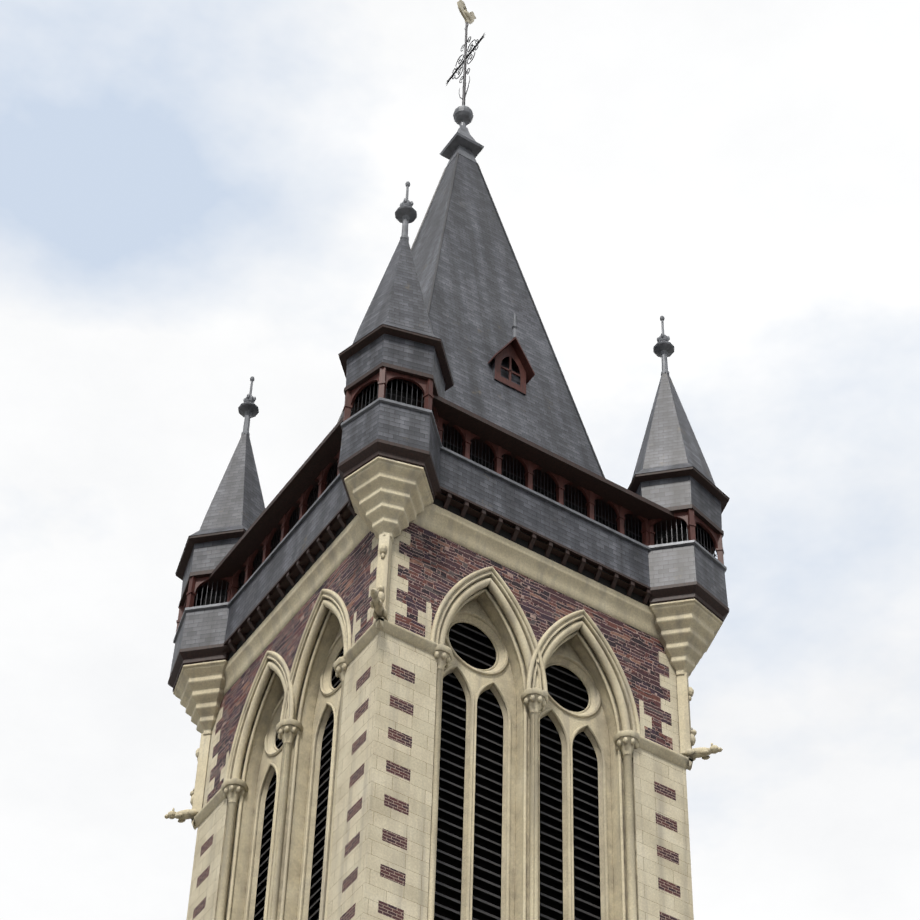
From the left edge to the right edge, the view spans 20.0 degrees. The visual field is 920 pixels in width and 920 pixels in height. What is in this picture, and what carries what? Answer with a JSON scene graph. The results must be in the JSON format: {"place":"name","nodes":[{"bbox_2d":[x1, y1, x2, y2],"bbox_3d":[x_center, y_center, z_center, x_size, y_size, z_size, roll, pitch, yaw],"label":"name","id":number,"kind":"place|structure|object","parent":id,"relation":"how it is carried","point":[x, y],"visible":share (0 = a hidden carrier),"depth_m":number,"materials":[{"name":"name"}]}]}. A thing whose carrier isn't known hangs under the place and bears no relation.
{"place":"outdoors","nodes":[
{"label":"outdoors","id":0,"kind":"place"},
{"bbox_2d":[186,522,693,919],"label":"belfry walls","id":1,"kind":"structure","parent":0,"point":[380,857],"depth_m":56.48,"materials":[{"name":"beige stone"}]},
{"bbox_2d":[0,0,919,919],"label":"sky","id":2,"kind":"structure","parent":0,"point":[199,199],"materials":[{"name":"white"}]},
{"label":"ground","id":3,"kind":"structure","parent":0,"visible":0},
{"bbox_3d":[-1.057,24.605,40.938,9.000,29.900,9.000,26,-51,-21],"label":"tower shaft","id":4,"kind":"object","parent":3,"relation":"on","visible":0},
{"bbox_2d":[191,503,692,919],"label":"belfry carved stone","id":5,"kind":"object","parent":4,"relation":"on","point":[497,548],"visible":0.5,"depth_m":57.85,"materials":[{"name":"beige stone"}]},
{"bbox_2d":[254,623,600,919],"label":"louvers","id":6,"kind":"object","parent":5,"relation":"in","point":[472,645],"visible":0.12,"depth_m":55.85,"materials":[{"name":"black wood"}]},
{"bbox_2d":[222,416,654,659],"bbox_3d":[-0.364,3.618,63.265,8.840,3.200,8.840,26,-51,-21],"label":"timber gallery","id":7,"kind":"object","parent":5,"relation":"on","point":[529,515],"visible":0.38,"depth_m":60.64,"materials":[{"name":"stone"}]},
{"bbox_2d":[193,105,712,606],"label":"spire roof","id":8,"kind":"structure","parent":7,"relation":"on","point":[475,287],"depth_m":66.68,"materials":[{"name":"stone"}]},
{"bbox_2d":[446,0,484,104],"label":"weather vane","id":9,"kind":"object","parent":8,"relation":"on","point":[469,18],"visible":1,"depth_m":80.45,"materials":[{"name":"grey metal"}]},
{"bbox_2d":[488,313,534,394],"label":"dormer window","id":10,"kind":"structure","parent":8,"relation":"on","point":[512,351],"depth_m":66.92,"materials":[{"name":"wood"}]},
{"bbox_2d":[164,585,722,822],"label":"gargoyles","id":11,"kind":"object","parent":5,"relation":"on","point":[377,595],"visible":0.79,"depth_m":58.23,"materials":[{"name":"stone"}]},
{"bbox_2d":[173,456,722,814],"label":"turret corbels","id":12,"kind":"object","parent":5,"relation":"on","point":[390,499],"visible":0.71,"depth_m":60.05,"materials":[{"name":"stone"}]},
{"bbox_2d":[168,181,729,691],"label":"corner turrets","id":13,"kind":"object","parent":12,"relation":"on","point":[396,337],"visible":0.62,"depth_m":62.51,"materials":[{"name":"stone"}]}
]}

